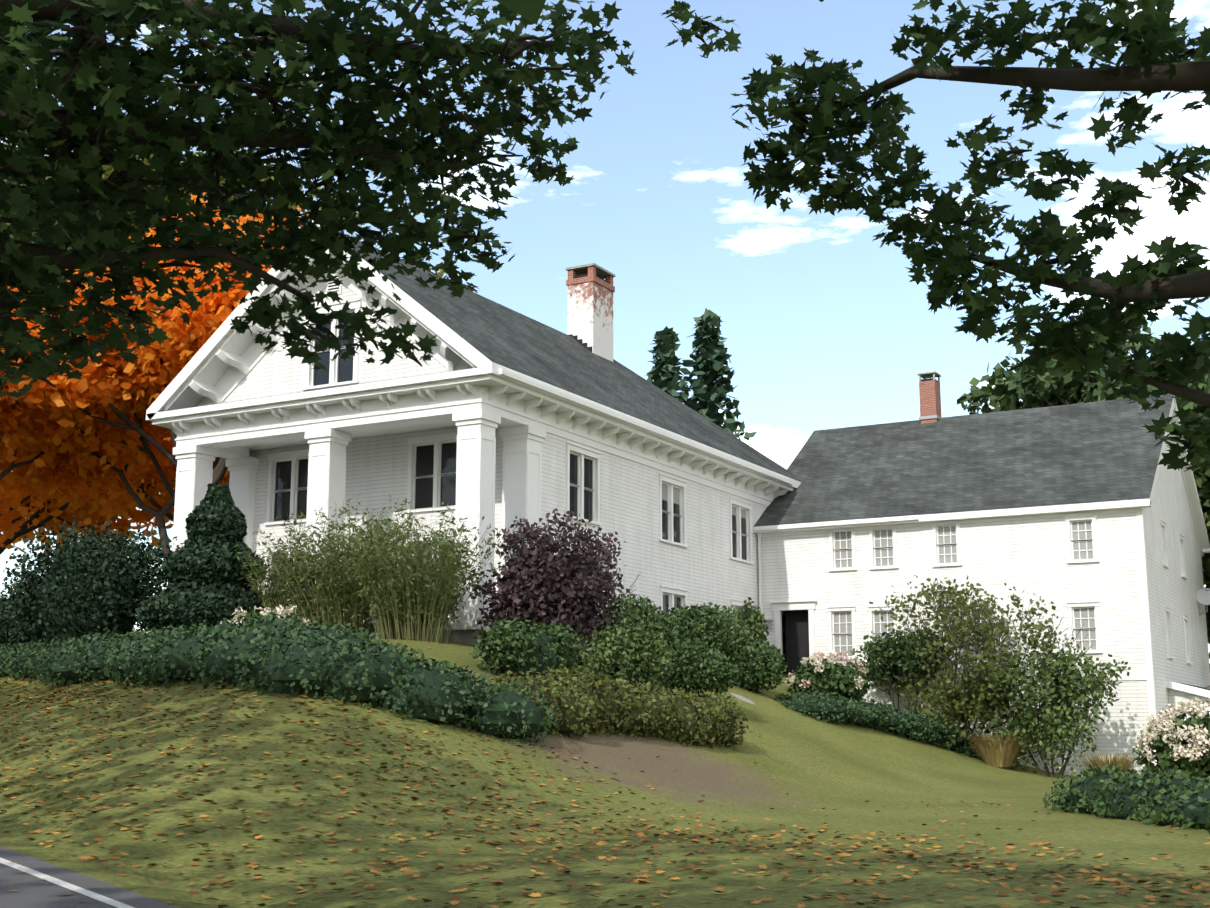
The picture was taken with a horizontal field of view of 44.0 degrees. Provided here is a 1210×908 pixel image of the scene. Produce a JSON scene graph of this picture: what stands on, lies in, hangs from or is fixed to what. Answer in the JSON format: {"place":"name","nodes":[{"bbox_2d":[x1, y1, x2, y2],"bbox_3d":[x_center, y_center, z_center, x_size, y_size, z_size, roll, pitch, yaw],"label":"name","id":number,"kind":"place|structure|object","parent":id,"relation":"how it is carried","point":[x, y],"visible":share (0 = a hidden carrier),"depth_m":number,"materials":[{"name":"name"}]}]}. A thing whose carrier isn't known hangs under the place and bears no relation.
{"place":"outdoors","nodes":[
{"label":"outdoors","id":0,"kind":"place"},
{"bbox_2d":[0,846,176,907],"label":"road","id":1,"kind":"structure","parent":0,"point":[36,883],"depth_m":12.95,"materials":[{"name":"grey asphalt"}]},
{"bbox_2d":[3,143,268,542],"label":"tree","id":2,"kind":"object","parent":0,"point":[12,181],"depth_m":94.44,"materials":[{"name":"green plant"}]},
{"bbox_2d":[0,0,740,402],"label":"tree","id":3,"kind":"object","parent":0,"point":[352,110],"depth_m":8.08,"materials":[{"name":"green plant"}]},
{"bbox_2d":[0,639,1209,907],"bbox_3d":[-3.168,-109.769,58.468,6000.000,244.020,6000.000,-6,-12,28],"label":"ground","id":4,"kind":"structure","parent":0,"point":[892,771],"depth_m":20.10,"materials":[{"name":"green plant"}]},
{"bbox_2d":[0,593,46,646],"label":"shrub","id":5,"kind":"object","parent":4,"relation":"on","point":[5,637],"visible":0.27,"depth_m":44.67,"materials":[{"name":"green plant"}]},
{"bbox_2d":[0,289,171,549],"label":"orange maple","id":6,"kind":"object","parent":4,"relation":"on","point":[10,441],"depth_m":56.87,"materials":[{"name":"orange plant"}]},
{"bbox_2d":[0,520,183,648],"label":"yew","id":7,"kind":"object","parent":4,"relation":"on","point":[87,583],"visible":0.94,"depth_m":40.51,"materials":[{"name":"green plant"}]},
{"bbox_2d":[0,434,229,556],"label":"orange maple","id":8,"kind":"object","parent":4,"relation":"on","point":[134,515],"depth_m":73.34,"materials":[{"name":"orange plant"}]},
{"bbox_2d":[4,417,229,528],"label":"orange maple","id":9,"kind":"object","parent":4,"relation":"on","point":[124,505],"depth_m":66.65,"materials":[{"name":"orange plant"}]},
{"bbox_2d":[0,189,309,559],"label":"orange maple","id":10,"kind":"object","parent":4,"relation":"on","point":[181,345],"depth_m":53.47,"materials":[{"name":"orange plant"}]},
{"bbox_2d":[135,481,275,633],"bbox_3d":[-10.098,2.982,38.721,4.479,4.528,4.435,-6,-12,28],"label":"conical evergreen shrub","id":11,"kind":"object","parent":4,"relation":"on","point":[202,577],"visible":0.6,"depth_m":37.78,"materials":[{"name":"green plant"}]},
{"bbox_2d":[6,149,474,292],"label":"young tree","id":12,"kind":"object","parent":4,"relation":"on","point":[109,169],"depth_m":99.95,"materials":[{"name":"green plant"}]},
{"bbox_2d":[0,625,490,727],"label":"juniper bank","id":13,"kind":"structure","parent":4,"relation":"on","point":[295,665],"depth_m":26.32,"materials":[{"name":"green plant"}]},
{"bbox_2d":[220,605,308,625],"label":"hydrangea","id":14,"kind":"object","parent":4,"relation":"on","point":[259,613],"visible":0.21,"depth_m":33.22,"materials":[{"name":"white plant"}]},
{"bbox_2d":[19,614,561,745],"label":"ground cover shrubs","id":15,"kind":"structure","parent":4,"relation":"on","point":[507,714],"depth_m":26.35,"materials":[{"name":"green plant"}]},
{"bbox_2d":[233,530,382,625],"bbox_3d":[-7.448,3.385,38.082,3.820,3.059,3.748,-6,-12,28],"label":"wispy shrub","id":16,"kind":"object","parent":4,"relation":"on","point":[273,589],"visible":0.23,"depth_m":37.49,"materials":[{"name":"green plant"}]},
{"bbox_2d":[253,494,444,638],"bbox_3d":[-6.253,2.788,37.023,4.326,3.830,4.595,8,-13,-37],"label":"wispy shrub","id":17,"kind":"object","parent":4,"relation":"on","point":[357,616],"visible":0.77,"depth_m":36.38,"materials":[{"name":"green plant"}]},
{"bbox_2d":[326,494,509,643],"bbox_3d":[-4.355,2.707,35.437,4.543,3.578,4.090,-6,-12,28],"label":"wispy shrub","id":18,"kind":"object","parent":4,"relation":"on","point":[408,606],"visible":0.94,"depth_m":34.85,"materials":[{"name":"green plant"}]},
{"bbox_2d":[146,220,800,672],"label":"house","id":19,"kind":"structure","parent":4,"relation":"on","point":[498,416],"depth_m":42.38,"materials":[{"name":"white wood"}]},
{"bbox_2d":[565,263,615,361],"bbox_3d":[-0.517,-4.715,53.826,1.170,3.850,1.620,-6,-12,28],"label":"chimney","id":20,"kind":"object","parent":19,"relation":"on","point":[591,290],"visible":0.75,"depth_m":53.37,"materials":[{"name":"brick"}]},
{"bbox_2d":[469,617,588,678],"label":"shrub","id":21,"kind":"object","parent":4,"relation":"on","point":[517,649],"visible":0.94,"depth_m":31.42,"materials":[{"name":"green plant"}]},
{"bbox_2d":[460,508,638,668],"bbox_3d":[-0.834,3.248,35.421,4.867,3.882,4.444,-6,-12,28],"label":"purple shrub","id":22,"kind":"object","parent":4,"relation":"on","point":[554,595],"depth_m":34.54,"materials":[{"name":"purple plant"}]},
{"bbox_2d":[0,638,1209,907],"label":"fallen leaves","id":23,"kind":"object","parent":4,"relation":"on","point":[704,850],"visible":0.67,"depth_m":18.42,"materials":[{"name":"orange plant"}]},
{"bbox_2d":[488,664,748,747],"bbox_3d":[0.298,5.163,30.481,2.662,1.660,8.447,-6,-12,28],"label":"yellow hedge","id":24,"kind":"object","parent":4,"relation":"on","point":[585,703],"visible":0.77,"depth_m":29.99,"materials":[{"name":"plant"}]},
{"bbox_2d":[578,616,675,688],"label":"shrub","id":25,"kind":"object","parent":4,"relation":"on","point":[624,654],"visible":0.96,"depth_m":33.70,"materials":[{"name":"green plant"}]},
{"bbox_2d":[585,593,678,649],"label":"shrub","id":26,"kind":"object","parent":4,"relation":"on","point":[643,609],"visible":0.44,"depth_m":40.29,"materials":[{"name":"green plant"}]},
{"bbox_2d":[495,0,823,24],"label":"roadside crowns","id":27,"kind":"object","parent":4,"relation":"on","point":[530,10],"visible":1,"depth_m":7.38,"materials":[{"name":"green plant"}]},
{"bbox_2d":[645,326,691,408],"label":"conifer tree","id":28,"kind":"object","parent":4,"relation":"on","point":[664,375],"visible":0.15,"depth_m":79.45,"materials":[{"name":"green plant"}]},
{"bbox_2d":[656,637,738,696],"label":"shrub","id":29,"kind":"object","parent":4,"relation":"on","point":[697,667],"visible":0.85,"depth_m":36.76,"materials":[{"name":"green plant"}]},
{"bbox_2d":[663,602,745,658],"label":"shrub","id":30,"kind":"object","parent":4,"relation":"on","point":[692,622],"visible":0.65,"depth_m":42.79,"materials":[{"name":"green plant"}]},
{"bbox_2d":[680,308,756,440],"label":"spruce","id":31,"kind":"object","parent":4,"relation":"on","point":[711,356],"visible":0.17,"depth_m":81.27,"materials":[{"name":"green plant"}]},
{"bbox_2d":[702,605,753,651],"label":"shrub","id":32,"kind":"object","parent":4,"relation":"on","point":[745,628],"visible":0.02,"depth_m":45.95,"materials":[{"name":"green plant"}]},
{"bbox_2d":[735,597,769,644],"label":"shrub","id":33,"kind":"object","parent":4,"relation":"on","point":[756,627],"visible":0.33,"depth_m":49.01,"materials":[{"name":"green plant"}]},
{"bbox_2d":[725,636,788,692],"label":"shrub","id":34,"kind":"object","parent":4,"relation":"on","point":[760,666],"visible":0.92,"depth_m":42.61,"materials":[{"name":"green plant"}]},
{"bbox_2d":[730,693,892,732],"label":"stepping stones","id":35,"kind":"object","parent":4,"relation":"on","point":[742,698],"visible":0.1,"depth_m":40.63,"materials":[{"name":"grey stone"}]},
{"bbox_2d":[785,651,873,702],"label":"hydrangea","id":36,"kind":"object","parent":4,"relation":"on","point":[847,681],"depth_m":45.12,"materials":[{"name":"green plant"}]},
{"bbox_2d":[842,623,953,713],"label":"shrub","id":37,"kind":"object","parent":4,"relation":"on","point":[889,654],"visible":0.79,"depth_m":47.90,"materials":[{"name":"green plant"}]},
{"bbox_2d":[774,690,1024,759],"bbox_3d":[8.526,8.242,44.914,9.253,2.168,3.462,7,-13,-32],"label":"juniper","id":38,"kind":"object","parent":4,"relation":"on","point":[829,707],"visible":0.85,"depth_m":44.05,"materials":[{"name":"green plant"}]},
{"bbox_2d":[896,646,1033,748],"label":"shrub","id":39,"kind":"object","parent":4,"relation":"on","point":[947,694],"visible":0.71,"depth_m":45.41,"materials":[{"name":"green plant"}]},
{"bbox_2d":[869,575,1091,746],"bbox_3d":[11.451,6.493,46.539,5.916,5.680,6.886,3,-11,-17],"label":"shrub","id":40,"kind":"object","parent":4,"relation":"on","point":[955,616],"visible":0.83,"depth_m":45.90,"materials":[{"name":"green plant"}]},
{"bbox_2d":[753,394,1209,776],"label":"wing","id":41,"kind":"structure","parent":4,"relation":"on","point":[1089,516],"depth_m":50.61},
{"bbox_2d":[917,371,940,423],"bbox_3d":[12.551,-1.788,57.725,0.720,2.630,0.800,-6,-12,28],"label":"chimney","id":42,"kind":"object","parent":41,"relation":"on","point":[930,400],"visible":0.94,"depth_m":57.50,"materials":[{"name":"red brick"}]},
{"bbox_2d":[1197,588,1209,615],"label":"dish","id":43,"kind":"object","parent":41,"relation":"attached to","point":[1203,595],"visible":0.94,"depth_m":56.19,"materials":[{"name":"grey"}]},
{"bbox_2d":[945,632,1130,777],"bbox_3d":[13.239,7.586,45.020,4.362,4.405,5.288,7,-13,-32],"label":"shrub","id":44,"kind":"object","parent":4,"relation":"on","point":[1088,682],"visible":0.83,"depth_m":44.41,"materials":[{"name":"green plant"}]},
{"bbox_2d":[977,680,1098,776],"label":"shrub","id":45,"kind":"object","parent":4,"relation":"on","point":[1058,729],"visible":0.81,"depth_m":44.16,"materials":[{"name":"green plant"}]},
{"bbox_2d":[957,310,1209,582],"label":"tree","id":46,"kind":"object","parent":4,"relation":"on","point":[1012,389],"depth_m":81.26,"materials":[{"name":"green plant"}]},
{"bbox_2d":[1077,751,1136,774],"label":"ornamental grass","id":47,"kind":"object","parent":4,"relation":"on","point":[1100,763],"depth_m":40.84,"materials":[{"name":"yellow plant"}]},
{"bbox_2d":[1043,763,1209,834],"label":"hedge","id":48,"kind":"object","parent":4,"relation":"on","point":[1160,798],"visible":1,"depth_m":23.79,"materials":[{"name":"green plant"}]},
{"bbox_2d":[1078,364,1209,583],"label":"tree","id":49,"kind":"object","parent":4,"relation":"on","point":[1107,389],"depth_m":66.60,"materials":[{"name":"green plant"}]},
{"bbox_2d":[1132,695,1209,782],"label":"hydrangea","id":50,"kind":"object","parent":4,"relation":"on","point":[1182,744],"visible":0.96,"depth_m":32.27,"materials":[{"name":"white plant"}]},
{"bbox_2d":[1187,440,1209,658],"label":"tree","id":51,"kind":"object","parent":4,"relation":"on","point":[1201,477],"depth_m":59.45,"materials":[{"name":"green plant"}]},
{"bbox_2d":[0,0,1209,662],"label":"sky","id":52,"kind":"structure","parent":0,"point":[824,325],"materials":[{"name":"blue"}]},
{"bbox_2d":[730,0,1209,470],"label":"tree","id":53,"kind":"object","parent":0,"point":[1159,42],"depth_m":7.64,"materials":[{"name":"green plant"}]},
{"bbox_2d":[964,730,1032,766],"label":"ornamental grass","id":54,"kind":"object","parent":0,"point":[1000,753],"depth_m":44.37,"materials":[{"name":"yellow plant"}]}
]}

